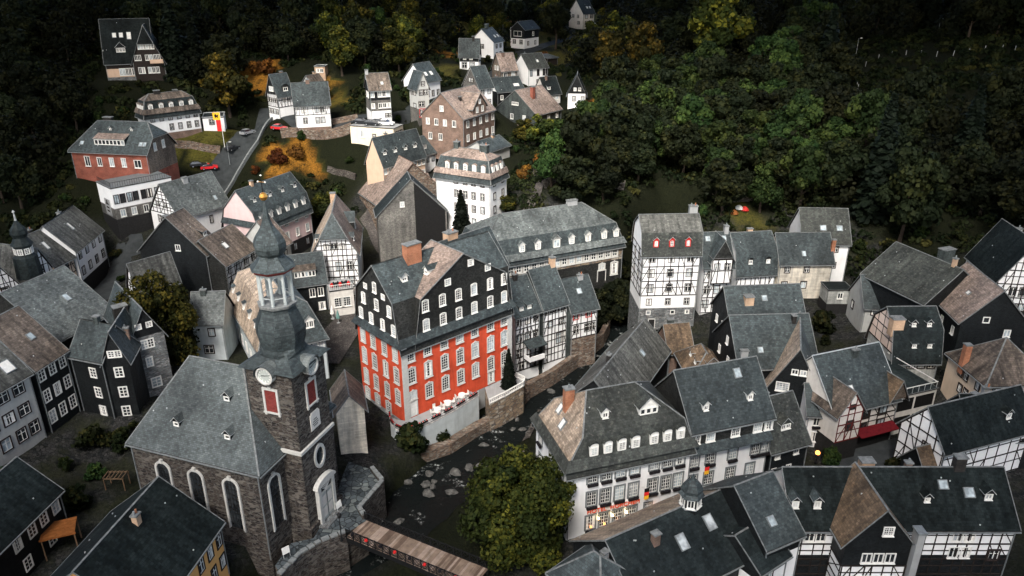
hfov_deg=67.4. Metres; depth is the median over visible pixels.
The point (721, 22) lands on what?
broadleaf tree
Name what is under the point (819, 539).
window
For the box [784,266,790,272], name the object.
window
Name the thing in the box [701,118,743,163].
broadleaf tree
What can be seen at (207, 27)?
wood
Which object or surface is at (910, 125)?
broadleaf tree
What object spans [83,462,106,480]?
shrub
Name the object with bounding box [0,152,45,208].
broadleaf tree
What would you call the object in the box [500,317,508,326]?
window
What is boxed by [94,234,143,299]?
lane
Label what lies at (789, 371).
slate clad house
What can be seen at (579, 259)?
window
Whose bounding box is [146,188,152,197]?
window
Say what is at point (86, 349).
slate clad house
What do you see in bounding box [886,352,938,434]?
house
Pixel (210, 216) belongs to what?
window
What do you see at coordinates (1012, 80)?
broadleaf tree
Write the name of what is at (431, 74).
hillside house
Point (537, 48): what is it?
road
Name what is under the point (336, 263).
window
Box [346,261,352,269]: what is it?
window
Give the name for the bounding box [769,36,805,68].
broadleaf tree
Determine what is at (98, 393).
window
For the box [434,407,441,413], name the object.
garden table
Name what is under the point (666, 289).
window
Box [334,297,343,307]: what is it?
window
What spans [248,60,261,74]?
shrub
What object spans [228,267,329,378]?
mansard house
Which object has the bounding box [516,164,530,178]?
shrub
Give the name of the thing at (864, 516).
timber framed house
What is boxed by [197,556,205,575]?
window
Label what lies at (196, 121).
window
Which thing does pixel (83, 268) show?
window
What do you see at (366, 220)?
lane
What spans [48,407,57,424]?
window
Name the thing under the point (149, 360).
window
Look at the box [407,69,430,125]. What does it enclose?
hillside house
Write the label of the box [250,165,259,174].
shrub
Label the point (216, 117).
banner pole
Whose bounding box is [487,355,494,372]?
window
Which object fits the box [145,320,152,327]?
window
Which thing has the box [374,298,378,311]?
window
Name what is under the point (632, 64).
broadleaf tree
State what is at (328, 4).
broadleaf tree
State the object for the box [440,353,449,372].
window
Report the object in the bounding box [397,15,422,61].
broadleaf tree
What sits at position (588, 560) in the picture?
slate roofed house
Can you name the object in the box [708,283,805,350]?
slate roofed house
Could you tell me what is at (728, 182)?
broadleaf tree
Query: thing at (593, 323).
window
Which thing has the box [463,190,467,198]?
window
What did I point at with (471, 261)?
window
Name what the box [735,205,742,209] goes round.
garden tent
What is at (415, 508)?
river
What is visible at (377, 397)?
window
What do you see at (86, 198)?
shrub
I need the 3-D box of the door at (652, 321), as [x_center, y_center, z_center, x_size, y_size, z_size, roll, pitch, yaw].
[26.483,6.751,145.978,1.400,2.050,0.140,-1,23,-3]
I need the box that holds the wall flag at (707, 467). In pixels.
[703,462,709,474]
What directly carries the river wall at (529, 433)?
on the ground
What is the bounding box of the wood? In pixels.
[0,0,1023,210]
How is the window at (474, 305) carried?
in the red mansion
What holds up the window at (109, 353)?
in the slate clad house at (123, 363)
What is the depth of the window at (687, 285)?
143.49 m
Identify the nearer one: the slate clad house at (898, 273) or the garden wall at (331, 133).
the slate clad house at (898, 273)
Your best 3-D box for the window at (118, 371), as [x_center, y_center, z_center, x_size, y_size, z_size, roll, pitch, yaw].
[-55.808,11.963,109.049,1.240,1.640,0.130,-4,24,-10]
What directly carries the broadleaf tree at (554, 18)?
on the ground
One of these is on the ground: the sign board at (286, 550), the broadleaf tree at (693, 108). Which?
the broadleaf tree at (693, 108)
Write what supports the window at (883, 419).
in the timber framed house at (859, 392)
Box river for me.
[337,317,627,575]
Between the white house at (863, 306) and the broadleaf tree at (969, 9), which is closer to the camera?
the white house at (863, 306)
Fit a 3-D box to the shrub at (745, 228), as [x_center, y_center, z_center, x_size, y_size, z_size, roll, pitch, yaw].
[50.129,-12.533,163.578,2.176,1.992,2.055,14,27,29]
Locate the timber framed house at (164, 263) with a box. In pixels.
[126,251,181,321]
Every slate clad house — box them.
[0,305,80,432]
[66,314,140,418]
[100,307,149,416]
[103,281,172,396]
[137,207,212,301]
[286,251,328,311]
[373,171,448,261]
[495,84,562,124]
[764,390,812,471]
[765,311,818,406]
[859,241,968,313]
[939,261,1023,360]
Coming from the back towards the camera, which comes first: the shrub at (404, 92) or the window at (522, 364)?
the shrub at (404, 92)
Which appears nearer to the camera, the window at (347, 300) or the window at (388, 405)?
the window at (388, 405)
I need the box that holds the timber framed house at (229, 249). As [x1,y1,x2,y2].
[196,223,256,293]
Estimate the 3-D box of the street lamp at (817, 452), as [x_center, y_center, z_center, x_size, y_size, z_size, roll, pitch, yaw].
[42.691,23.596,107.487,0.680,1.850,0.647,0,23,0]
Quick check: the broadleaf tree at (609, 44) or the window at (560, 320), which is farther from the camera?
the broadleaf tree at (609, 44)
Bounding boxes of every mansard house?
[134,89,201,138]
[220,172,313,253]
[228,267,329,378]
[432,139,509,229]
[462,198,626,288]
[864,305,943,383]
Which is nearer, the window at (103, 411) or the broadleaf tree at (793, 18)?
the window at (103, 411)
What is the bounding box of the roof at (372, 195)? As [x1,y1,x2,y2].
[358,155,435,228]
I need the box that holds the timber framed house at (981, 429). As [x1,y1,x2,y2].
[893,384,1023,471]
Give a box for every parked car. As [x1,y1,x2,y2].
[189,160,206,167]
[200,163,217,169]
[224,144,239,150]
[239,128,255,134]
[271,123,286,129]
[353,117,365,123]
[363,119,379,125]
[378,119,394,125]
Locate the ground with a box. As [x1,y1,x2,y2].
[0,0,1023,575]
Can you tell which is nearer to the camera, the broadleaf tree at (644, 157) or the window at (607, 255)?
the window at (607, 255)
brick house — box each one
[67,116,179,180]
[419,84,496,158]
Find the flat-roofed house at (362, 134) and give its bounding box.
[349,123,402,145]
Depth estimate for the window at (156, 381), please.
117.67 m
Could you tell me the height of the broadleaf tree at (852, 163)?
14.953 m
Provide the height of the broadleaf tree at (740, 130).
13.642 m
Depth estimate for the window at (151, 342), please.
115.21 m
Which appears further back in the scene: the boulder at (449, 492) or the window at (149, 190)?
the window at (149, 190)
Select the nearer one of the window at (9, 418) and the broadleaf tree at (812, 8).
the window at (9, 418)
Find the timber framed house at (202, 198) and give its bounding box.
[148,171,227,232]
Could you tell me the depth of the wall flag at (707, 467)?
96.72 m
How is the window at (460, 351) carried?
in the red mansion
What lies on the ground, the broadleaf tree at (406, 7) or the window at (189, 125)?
the broadleaf tree at (406, 7)
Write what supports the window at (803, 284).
in the slate roofed house at (806, 260)
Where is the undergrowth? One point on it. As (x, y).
(998, 58)
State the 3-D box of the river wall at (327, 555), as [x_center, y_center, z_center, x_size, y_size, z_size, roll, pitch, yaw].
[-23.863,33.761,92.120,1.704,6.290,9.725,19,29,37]
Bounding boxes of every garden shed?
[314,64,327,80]
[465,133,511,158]
[543,53,558,64]
[817,281,849,313]
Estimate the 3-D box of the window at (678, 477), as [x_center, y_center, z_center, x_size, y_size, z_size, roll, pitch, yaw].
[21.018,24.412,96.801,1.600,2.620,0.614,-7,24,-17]
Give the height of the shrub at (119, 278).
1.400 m
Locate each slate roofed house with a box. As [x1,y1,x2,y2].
[0,265,107,388]
[0,340,46,466]
[0,456,66,575]
[51,476,229,575]
[245,214,292,276]
[364,128,427,184]
[420,135,436,172]
[438,225,509,266]
[545,544,625,575]
[568,474,743,575]
[574,318,671,391]
[657,317,693,373]
[673,343,718,368]
[703,470,806,575]
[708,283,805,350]
[712,312,817,378]
[724,527,792,575]
[773,232,836,297]
[896,443,936,465]
[940,337,1023,399]
[944,384,1023,468]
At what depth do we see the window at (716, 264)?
144.40 m
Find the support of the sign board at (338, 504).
on the church plaza
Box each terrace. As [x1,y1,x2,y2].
[389,390,478,444]
[485,372,524,430]
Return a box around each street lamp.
[336,512,342,541]
[814,450,819,462]
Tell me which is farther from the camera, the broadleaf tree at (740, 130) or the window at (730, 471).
the broadleaf tree at (740, 130)
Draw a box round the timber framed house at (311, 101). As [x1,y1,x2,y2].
[290,79,331,129]
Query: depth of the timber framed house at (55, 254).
148.60 m
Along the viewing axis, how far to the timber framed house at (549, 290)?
138.29 m
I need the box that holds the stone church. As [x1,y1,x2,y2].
[124,174,345,575]
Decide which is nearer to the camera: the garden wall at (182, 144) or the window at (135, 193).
the window at (135, 193)
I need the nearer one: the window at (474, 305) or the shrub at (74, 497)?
the shrub at (74, 497)
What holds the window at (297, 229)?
in the mansard house at (289, 207)
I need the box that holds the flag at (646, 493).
[644,487,648,499]
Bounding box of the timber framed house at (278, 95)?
[265,71,293,119]
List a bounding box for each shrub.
[57,169,71,179]
[57,456,73,471]
[58,193,70,200]
[61,483,93,511]
[71,423,112,448]
[80,195,89,203]
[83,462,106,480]
[93,111,102,119]
[95,96,103,102]
[107,249,122,256]
[108,426,130,453]
[116,275,124,280]
[121,113,128,120]
[125,420,138,428]
[134,79,144,85]
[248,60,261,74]
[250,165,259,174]
[255,95,266,102]
[259,57,275,73]
[267,147,288,164]
[286,142,304,158]
[296,130,305,139]
[345,156,353,162]
[352,88,358,96]
[364,63,370,70]
[393,84,400,89]
[394,115,400,121]
[394,420,429,453]
[398,86,409,103]
[436,429,450,441]
[453,69,460,76]
[483,55,491,62]
[512,145,519,151]
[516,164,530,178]
[619,196,628,205]
[699,203,707,215]
[741,225,750,231]
[811,309,836,334]
[820,334,830,345]
[822,446,841,465]
[851,238,866,249]
[856,219,866,226]
[882,241,893,251]
[884,456,900,465]
[914,226,930,237]
[950,229,968,240]
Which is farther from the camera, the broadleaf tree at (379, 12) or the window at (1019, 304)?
the broadleaf tree at (379, 12)
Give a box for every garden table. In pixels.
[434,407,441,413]
[444,400,451,406]
[458,392,465,398]
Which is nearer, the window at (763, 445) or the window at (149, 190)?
the window at (763, 445)
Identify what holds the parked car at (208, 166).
on the road at (224, 172)
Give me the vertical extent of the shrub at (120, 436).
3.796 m
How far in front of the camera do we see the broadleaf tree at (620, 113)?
174.69 m
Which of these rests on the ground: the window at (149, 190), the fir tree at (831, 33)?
the fir tree at (831, 33)
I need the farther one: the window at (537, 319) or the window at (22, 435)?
the window at (537, 319)
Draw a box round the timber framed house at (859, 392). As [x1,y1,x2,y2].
[806,341,909,458]
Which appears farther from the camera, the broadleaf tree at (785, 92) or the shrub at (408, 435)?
the broadleaf tree at (785, 92)
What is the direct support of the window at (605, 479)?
in the riverside hotel
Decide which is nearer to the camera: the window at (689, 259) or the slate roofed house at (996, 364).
the slate roofed house at (996, 364)
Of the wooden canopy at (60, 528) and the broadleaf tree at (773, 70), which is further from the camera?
the broadleaf tree at (773, 70)
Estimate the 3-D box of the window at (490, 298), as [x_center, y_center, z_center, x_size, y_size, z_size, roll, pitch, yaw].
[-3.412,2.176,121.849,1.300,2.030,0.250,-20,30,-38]
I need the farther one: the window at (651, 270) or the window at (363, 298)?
the window at (651, 270)
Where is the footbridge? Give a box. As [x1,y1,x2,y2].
[345,511,488,575]
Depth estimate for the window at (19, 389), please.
101.82 m
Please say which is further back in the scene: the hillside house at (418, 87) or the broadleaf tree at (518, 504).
the hillside house at (418, 87)
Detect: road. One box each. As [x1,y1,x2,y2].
[204,108,269,190]
[281,103,429,127]
[405,70,491,109]
[515,34,580,56]
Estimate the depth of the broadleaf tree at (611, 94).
187.08 m
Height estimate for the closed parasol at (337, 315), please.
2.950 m
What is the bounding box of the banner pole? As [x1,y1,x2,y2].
[212,112,224,147]
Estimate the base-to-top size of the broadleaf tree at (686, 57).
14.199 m
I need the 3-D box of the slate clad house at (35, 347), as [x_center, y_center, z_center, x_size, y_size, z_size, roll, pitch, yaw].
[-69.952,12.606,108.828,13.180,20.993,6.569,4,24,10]
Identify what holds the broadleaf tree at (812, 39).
on the ground
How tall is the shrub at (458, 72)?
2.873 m
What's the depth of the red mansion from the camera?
117.55 m
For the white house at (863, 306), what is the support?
on the ground
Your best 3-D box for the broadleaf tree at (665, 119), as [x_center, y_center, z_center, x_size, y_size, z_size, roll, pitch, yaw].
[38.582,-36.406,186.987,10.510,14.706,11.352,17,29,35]
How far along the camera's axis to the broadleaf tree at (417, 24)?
254.04 m
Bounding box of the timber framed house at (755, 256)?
[730,227,777,284]
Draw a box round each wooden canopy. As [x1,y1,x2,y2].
[38,516,81,560]
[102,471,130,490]
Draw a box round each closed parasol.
[330,305,334,319]
[336,310,339,322]
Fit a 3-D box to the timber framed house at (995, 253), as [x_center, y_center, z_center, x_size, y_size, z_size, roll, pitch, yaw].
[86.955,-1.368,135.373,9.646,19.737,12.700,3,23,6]
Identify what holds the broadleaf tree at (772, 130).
on the ground
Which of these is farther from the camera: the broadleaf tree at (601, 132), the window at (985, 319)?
the broadleaf tree at (601, 132)
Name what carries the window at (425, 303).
in the red mansion
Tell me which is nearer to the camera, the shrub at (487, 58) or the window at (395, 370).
the window at (395, 370)
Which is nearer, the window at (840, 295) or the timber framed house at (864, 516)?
the timber framed house at (864, 516)
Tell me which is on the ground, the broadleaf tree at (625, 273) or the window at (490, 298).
the broadleaf tree at (625, 273)
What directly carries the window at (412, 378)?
in the red mansion
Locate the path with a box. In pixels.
[523,169,542,209]
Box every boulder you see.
[393,518,404,524]
[404,479,412,484]
[420,480,430,487]
[423,489,434,497]
[425,470,433,476]
[445,489,457,495]
[449,467,460,475]
[465,463,473,471]
[547,388,554,393]
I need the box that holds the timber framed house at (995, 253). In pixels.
[964,218,1023,314]
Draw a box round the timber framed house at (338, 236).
[311,191,363,294]
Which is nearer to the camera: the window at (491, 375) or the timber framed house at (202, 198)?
the window at (491, 375)
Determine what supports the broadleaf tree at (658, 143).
on the ground
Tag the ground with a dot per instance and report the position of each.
(390, 460)
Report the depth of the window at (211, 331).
129.21 m
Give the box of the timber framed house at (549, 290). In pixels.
[525,254,570,373]
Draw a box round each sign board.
[281,545,290,557]
[335,500,342,510]
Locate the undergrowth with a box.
[0,0,1023,279]
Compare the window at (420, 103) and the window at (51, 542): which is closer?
the window at (51, 542)
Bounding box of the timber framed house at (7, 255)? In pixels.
[0,243,52,283]
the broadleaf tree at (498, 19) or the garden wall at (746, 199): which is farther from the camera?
the broadleaf tree at (498, 19)
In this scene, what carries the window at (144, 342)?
in the slate clad house at (148, 332)
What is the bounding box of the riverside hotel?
[530,355,776,540]
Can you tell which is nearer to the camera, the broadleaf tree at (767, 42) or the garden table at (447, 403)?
the garden table at (447, 403)
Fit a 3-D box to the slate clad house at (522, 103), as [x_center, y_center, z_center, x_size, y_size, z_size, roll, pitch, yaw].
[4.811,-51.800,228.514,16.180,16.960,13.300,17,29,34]
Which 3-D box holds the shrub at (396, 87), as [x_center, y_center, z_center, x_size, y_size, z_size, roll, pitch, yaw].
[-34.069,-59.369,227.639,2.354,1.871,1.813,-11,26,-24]
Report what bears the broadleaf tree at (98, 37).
on the ground
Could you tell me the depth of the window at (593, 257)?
157.96 m
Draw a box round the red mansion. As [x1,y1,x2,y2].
[351,231,516,420]
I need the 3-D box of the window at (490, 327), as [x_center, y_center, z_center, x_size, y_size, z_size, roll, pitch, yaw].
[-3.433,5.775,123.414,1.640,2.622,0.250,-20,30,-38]
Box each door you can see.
[410,399,418,416]
[597,269,605,281]
[648,318,654,327]
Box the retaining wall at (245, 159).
[224,117,272,194]
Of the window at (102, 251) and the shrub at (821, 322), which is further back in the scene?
the window at (102, 251)
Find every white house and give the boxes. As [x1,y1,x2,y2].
[39,205,109,289]
[190,287,237,359]
[327,278,354,316]
[329,369,368,453]
[788,207,851,280]
[800,382,822,446]
[846,274,880,331]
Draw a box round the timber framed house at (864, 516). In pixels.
[766,453,1021,575]
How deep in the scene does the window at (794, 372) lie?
111.34 m
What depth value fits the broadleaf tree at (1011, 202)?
139.38 m
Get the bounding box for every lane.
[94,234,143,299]
[324,296,357,363]
[360,209,378,252]
[837,438,896,465]
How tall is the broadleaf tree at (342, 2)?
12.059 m
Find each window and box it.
[0,390,10,406]
[0,435,13,454]
[1,409,16,427]
[11,382,25,397]
[12,536,23,554]
[15,425,28,444]
[17,400,31,418]
[23,553,33,572]
[27,522,37,539]
[28,418,41,435]
[37,369,46,382]
[39,510,48,527]
[42,387,52,403]
[48,362,56,375]
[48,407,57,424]
[48,538,57,547]
[51,500,60,515]
[53,380,62,396]
[58,356,66,368]
[58,400,67,416]
[63,374,71,389]
[68,393,77,409]
[78,251,82,259]
[81,265,85,275]
[84,156,91,166]
[88,259,92,269]
[88,367,97,378]
[94,387,102,398]
[95,253,98,263]
[96,157,102,166]
[99,405,107,415]
[101,248,105,257]
[106,351,115,358]
[108,158,114,166]
[113,194,119,204]
[113,350,121,357]
[113,367,124,377]
[118,386,128,397]
[119,193,126,202]
[120,209,126,217]
[121,158,126,167]
[121,405,131,415]
[126,192,132,201]
[131,207,137,214]
[132,190,138,200]
[133,160,142,168]
[134,323,141,330]
[140,189,146,198]
[140,339,148,349]
[143,204,148,212]
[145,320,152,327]
[145,356,153,367]
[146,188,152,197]
[146,337,154,348]
[150,375,162,387]
[154,459,174,485]
[169,123,174,129]
[175,244,180,251]
[178,122,182,128]
[186,121,191,127]
[187,467,209,509]
[194,120,199,126]
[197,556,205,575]
[203,345,214,353]
[206,543,214,563]
[207,328,215,336]
[209,119,214,124]
[209,215,213,222]
[210,563,218,575]
[215,532,222,550]
[219,551,226,570]
[222,476,246,531]
[267,471,286,531]
[293,242,297,250]
[296,227,299,236]
[303,117,307,123]
[305,222,309,231]
[309,288,315,297]
[317,287,323,296]
[317,341,324,346]
[318,301,325,309]
[329,243,338,249]
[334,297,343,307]
[335,262,341,270]
[341,296,351,306]
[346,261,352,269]
[358,306,363,318]
[360,130,364,137]
[360,327,366,343]
[361,291,365,304]
[361,346,367,364]
[363,367,369,384]
[365,385,370,399]
[368,312,373,324]
[370,333,375,350]
[371,352,377,371]
[372,282,376,294]
[373,373,379,391]
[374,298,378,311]
[374,392,380,406]
[380,318,385,331]
[381,340,387,357]
[382,359,389,378]
[384,381,390,399]
[385,400,391,414]
[386,305,391,318]
[390,325,395,337]
[392,347,398,364]
[393,366,399,385]
[394,388,401,406]
[407,353,415,364]
[408,366,417,385]
[409,389,417,401]
[418,101,424,106]
[422,299,428,313]
[423,318,429,332]
[423,347,432,357]
[424,360,433,378]
[425,381,434,399]
[439,293,445,307]
[440,312,447,325]
[440,340,448,350]
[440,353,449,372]
[441,374,450,392]
[444,278,450,286]
[454,189,458,196]
[455,288,462,301]
[456,307,462,319]
[456,334,463,344]
[456,347,464,365]
[457,368,465,385]
[462,62,466,68]
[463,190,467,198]
[468,258,473,266]
[471,192,475,199]
[471,205,475,212]
[471,283,477,296]
[471,301,477,314]
[471,328,478,338]
[471,341,479,359]
[472,362,479,379]
[480,193,484,201]
[480,206,484,214]
[485,263,490,271]
[486,323,494,332]
[487,277,493,290]
[487,295,493,308]
[487,335,494,352]
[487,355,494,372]
[488,370,494,384]
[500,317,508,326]
[500,329,508,347]
[500,349,506,366]
[501,273,507,285]
[501,290,507,303]
[509,267,514,275]
[514,31,521,36]
[515,266,522,273]
[517,349,522,358]
[519,361,523,369]
[523,264,529,273]
[525,317,530,324]
[531,263,537,268]
[533,314,538,322]
[536,434,542,448]
[538,261,545,266]
[548,321,552,328]
[555,259,560,267]
[556,332,561,343]
[558,318,562,325]
[561,258,567,266]
[561,330,565,341]
[568,257,574,265]
[573,325,578,334]
[576,255,582,263]
[583,254,589,262]
[584,323,589,331]
[584,513,596,532]
[585,489,597,510]
[586,476,598,487]
[589,322,594,330]
[590,253,596,261]
[597,252,603,259]
[597,510,609,527]
[598,262,605,270]
[599,486,611,507]
[600,473,612,484]
[604,250,610,258]
[610,260,617,275]
[611,249,617,257]
[611,507,623,521]
[613,483,625,504]
[614,470,626,481]
[625,504,637,515]
[627,480,639,501]
[628,467,640,478]
[643,500,652,507]
[646,284,653,292]
[646,299,651,305]
[647,269,654,277]
[647,476,658,496]
[648,258,655,262]
[648,463,660,474]
[659,473,671,494]
[661,460,673,471]
[665,284,672,291]
[665,298,670,304]
[666,269,673,277]
[671,471,684,491]
[674,457,685,468]
[683,298,689,304]
[684,283,691,291]
[685,268,692,276]
[687,257,693,261]
[690,456,700,471]
[694,436,700,444]
[702,300,708,307]
[702,470,714,485]
[703,286,709,293]
[704,452,716,467]
[705,433,715,443]
[713,285,719,293]
[714,263,720,271]
[724,263,730,270]
[724,465,736,478]
[726,448,738,463]
[730,428,740,437]
[743,461,755,474]
[749,443,760,458]
[753,423,762,433]
[759,441,770,456]
[763,421,773,431]
[774,381,789,391]
[774,454,780,460]
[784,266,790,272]
[791,369,798,375]
[799,370,806,376]
[800,281,806,288]
[803,266,810,272]
[803,534,814,542]
[810,432,816,442]
[812,419,820,429]
[815,534,826,542]
[837,293,843,299]
[844,420,853,431]
[850,299,854,309]
[860,553,872,564]
[862,410,869,419]
[871,553,884,564]
[876,418,884,423]
[878,406,887,415]
[882,527,895,537]
[883,553,896,564]
[946,547,959,558]
[949,325,954,335]
[951,534,963,542]
[956,382,962,392]
[958,547,971,558]
[962,372,968,382]
[963,534,975,542]
[974,382,980,391]
[982,317,990,322]
[985,549,1001,560]
[1002,330,1011,337]
[1008,287,1017,296]
[1017,287,1023,296]
[1017,303,1023,310]
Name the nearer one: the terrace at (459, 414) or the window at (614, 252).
the terrace at (459, 414)
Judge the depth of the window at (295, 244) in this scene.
174.76 m
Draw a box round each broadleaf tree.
[0,92,21,124]
[0,114,36,154]
[0,145,6,202]
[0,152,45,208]
[10,60,53,97]
[13,94,51,151]
[45,84,92,131]
[97,30,100,48]
[111,269,200,370]
[119,0,158,23]
[153,0,186,39]
[198,50,250,117]
[199,32,247,69]
[225,10,257,49]
[268,22,303,60]
[276,0,312,30]
[293,0,320,24]
[309,10,342,47]
[310,190,336,217]
[313,0,346,17]
[326,25,359,75]
[338,0,379,37]
[340,0,361,9]
[344,15,378,63]
[347,0,382,10]
[369,6,385,29]
[378,26,421,70]
[380,0,397,19]
[380,11,402,34]
[397,0,425,24]
[397,0,428,28]
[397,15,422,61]
[410,18,427,50]
[427,13,452,44]
[427,13,458,40]
[456,443,576,575]
[466,14,484,37]
[481,0,507,23]
[485,11,510,34]
[499,195,517,211]
[512,118,533,143]
[525,113,555,142]
[532,127,571,186]
[533,0,559,23]
[535,2,571,49]
[549,153,597,202]
[552,118,564,129]
[554,109,607,176]
[562,0,574,9]
[567,35,586,64]
[575,100,605,114]
[577,109,606,156]
[579,26,603,71]
[583,20,605,37]
[591,29,629,78]
[591,79,619,98]
[591,99,610,111]
[591,147,621,203]
[593,54,629,90]
[594,80,618,101]
[594,288,616,331]
[595,8,619,26]
[595,87,625,103]
[599,101,655,144]
[601,122,639,171]
[601,278,629,324]
[604,10,635,45]
[610,93,660,126]
[618,67,652,96]
[619,86,627,92]
[621,259,630,280]
[623,20,664,61]
[623,58,639,70]
[625,129,657,183]
[630,92,651,105]
[637,53,664,71]
[637,79,667,101]
[648,67,689,106]
[648,119,674,156]
[650,83,676,118]
[657,106,678,160]
[658,11,685,50]
[658,122,703,176]
[660,56,686,69]
[673,63,701,84]
[674,91,714,132]
[677,79,695,94]
[679,53,694,63]
[682,29,697,49]
[683,0,701,29]
[687,0,757,46]
[688,39,726,75]
[689,52,731,89]
[692,78,718,95]
[692,157,755,215]
[694,125,716,163]
[697,95,729,120]
[701,88,729,97]
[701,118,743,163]
[702,147,740,198]
[712,87,756,124]
[717,80,724,88]
[720,64,762,92]
[721,136,759,175]
[730,78,757,94]
[731,0,755,45]
[734,122,761,136]
[736,58,766,86]
[740,32,762,54]
[740,109,775,158]
[742,133,767,168]
[745,160,783,212]
[747,34,778,61]
[747,89,781,111]
[749,54,770,63]
[757,78,790,94]
[760,61,785,83]
[760,136,799,186]
[762,123,800,154]
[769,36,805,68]
[770,98,809,134]
[772,86,795,105]
[773,93,824,139]
[774,25,803,37]
[776,5,816,31]
[779,144,825,207]
[780,60,801,84]
[784,74,813,90]
[786,35,809,56]
[787,61,841,89]
[790,136,819,149]
[793,79,815,90]
[794,88,830,126]
[799,30,824,50]
[800,0,821,18]
[800,55,818,67]
[805,47,821,60]
[809,7,847,46]
[810,81,855,128]
[812,124,837,148]
[815,2,838,22]
[817,116,854,143]
[818,139,869,200]
[819,136,871,188]
[820,40,866,82]
[832,71,851,87]
[844,84,864,121]
[844,88,891,146]
[874,141,947,242]
[887,92,925,134]
[893,65,947,124]
[894,107,930,149]
[918,162,953,208]
[943,137,998,189]
[952,0,1000,37]
[955,160,1001,216]
[976,64,1023,118]
[983,91,1017,140]
[987,149,1023,195]
[996,161,1023,231]
[1016,140,1023,150]
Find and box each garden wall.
[175,140,219,153]
[280,122,350,139]
[327,166,355,179]
[331,114,357,124]
[542,177,625,189]
[734,195,753,201]
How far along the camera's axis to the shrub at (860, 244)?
159.47 m
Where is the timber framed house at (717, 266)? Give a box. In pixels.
[695,223,735,314]
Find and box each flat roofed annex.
[95,171,171,241]
[202,111,226,130]
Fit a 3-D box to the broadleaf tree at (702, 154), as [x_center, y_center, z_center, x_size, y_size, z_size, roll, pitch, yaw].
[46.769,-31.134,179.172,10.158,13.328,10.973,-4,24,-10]
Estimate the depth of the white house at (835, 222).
154.46 m
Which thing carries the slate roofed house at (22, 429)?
on the ground
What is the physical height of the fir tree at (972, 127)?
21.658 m
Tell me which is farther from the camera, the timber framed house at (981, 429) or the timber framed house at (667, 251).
the timber framed house at (667, 251)
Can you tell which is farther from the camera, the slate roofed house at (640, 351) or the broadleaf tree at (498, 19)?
the broadleaf tree at (498, 19)
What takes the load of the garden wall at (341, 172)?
on the ground
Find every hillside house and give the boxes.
[302,71,329,89]
[363,69,391,120]
[402,61,441,99]
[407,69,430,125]
[458,36,481,69]
[462,65,493,104]
[475,24,504,58]
[490,51,518,77]
[491,74,524,104]
[509,20,539,48]
[516,52,548,85]
[535,75,561,102]
[566,71,586,108]
[569,0,595,28]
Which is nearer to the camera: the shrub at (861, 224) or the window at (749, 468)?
the window at (749, 468)
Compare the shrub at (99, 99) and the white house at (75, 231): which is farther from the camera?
the shrub at (99, 99)
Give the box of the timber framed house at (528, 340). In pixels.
[510,271,547,378]
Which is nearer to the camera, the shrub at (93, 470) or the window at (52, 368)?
the shrub at (93, 470)
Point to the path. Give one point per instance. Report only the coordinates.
(538, 187)
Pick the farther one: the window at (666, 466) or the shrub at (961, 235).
the shrub at (961, 235)
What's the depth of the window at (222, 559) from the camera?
87.93 m
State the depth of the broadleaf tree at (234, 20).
246.49 m
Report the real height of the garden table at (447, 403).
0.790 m
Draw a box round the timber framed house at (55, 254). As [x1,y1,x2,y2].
[27,227,77,275]
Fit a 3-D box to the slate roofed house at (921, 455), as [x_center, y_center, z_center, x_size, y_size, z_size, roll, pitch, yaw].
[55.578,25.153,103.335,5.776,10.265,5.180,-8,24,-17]
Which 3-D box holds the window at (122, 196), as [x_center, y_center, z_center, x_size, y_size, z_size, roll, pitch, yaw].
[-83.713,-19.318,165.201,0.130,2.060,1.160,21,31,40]
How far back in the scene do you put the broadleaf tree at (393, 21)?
257.34 m
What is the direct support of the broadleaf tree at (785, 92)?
on the ground
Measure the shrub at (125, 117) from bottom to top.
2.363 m
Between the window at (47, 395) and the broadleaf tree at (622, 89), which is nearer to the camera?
the window at (47, 395)
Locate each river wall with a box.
[277,529,350,575]
[357,465,386,524]
[421,389,529,461]
[522,409,541,451]
[525,320,609,397]
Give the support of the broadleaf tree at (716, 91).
on the ground
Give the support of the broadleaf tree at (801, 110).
on the ground
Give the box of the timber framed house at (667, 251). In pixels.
[627,203,702,329]
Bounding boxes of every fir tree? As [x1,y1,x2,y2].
[157,0,194,81]
[451,189,470,234]
[499,348,516,390]
[818,7,839,61]
[849,92,900,224]
[917,0,945,30]
[942,84,987,164]
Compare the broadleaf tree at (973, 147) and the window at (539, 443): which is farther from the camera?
the broadleaf tree at (973, 147)
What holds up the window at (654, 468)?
in the riverside hotel
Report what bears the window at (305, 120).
in the timber framed house at (311, 101)
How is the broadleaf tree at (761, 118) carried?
on the ground
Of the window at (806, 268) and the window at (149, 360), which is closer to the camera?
the window at (149, 360)
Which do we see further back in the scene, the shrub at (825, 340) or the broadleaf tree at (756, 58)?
the broadleaf tree at (756, 58)
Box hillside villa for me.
[98,18,166,80]
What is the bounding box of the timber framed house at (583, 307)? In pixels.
[561,272,600,366]
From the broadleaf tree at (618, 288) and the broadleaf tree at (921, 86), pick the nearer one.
the broadleaf tree at (618, 288)
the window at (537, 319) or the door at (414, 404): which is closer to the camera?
the door at (414, 404)
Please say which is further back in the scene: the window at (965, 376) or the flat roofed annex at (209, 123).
the flat roofed annex at (209, 123)
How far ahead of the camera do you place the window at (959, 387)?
116.34 m
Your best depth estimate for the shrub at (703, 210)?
165.61 m
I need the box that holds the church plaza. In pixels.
[275,462,377,575]
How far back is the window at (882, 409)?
110.29 m
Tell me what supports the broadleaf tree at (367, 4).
on the ground

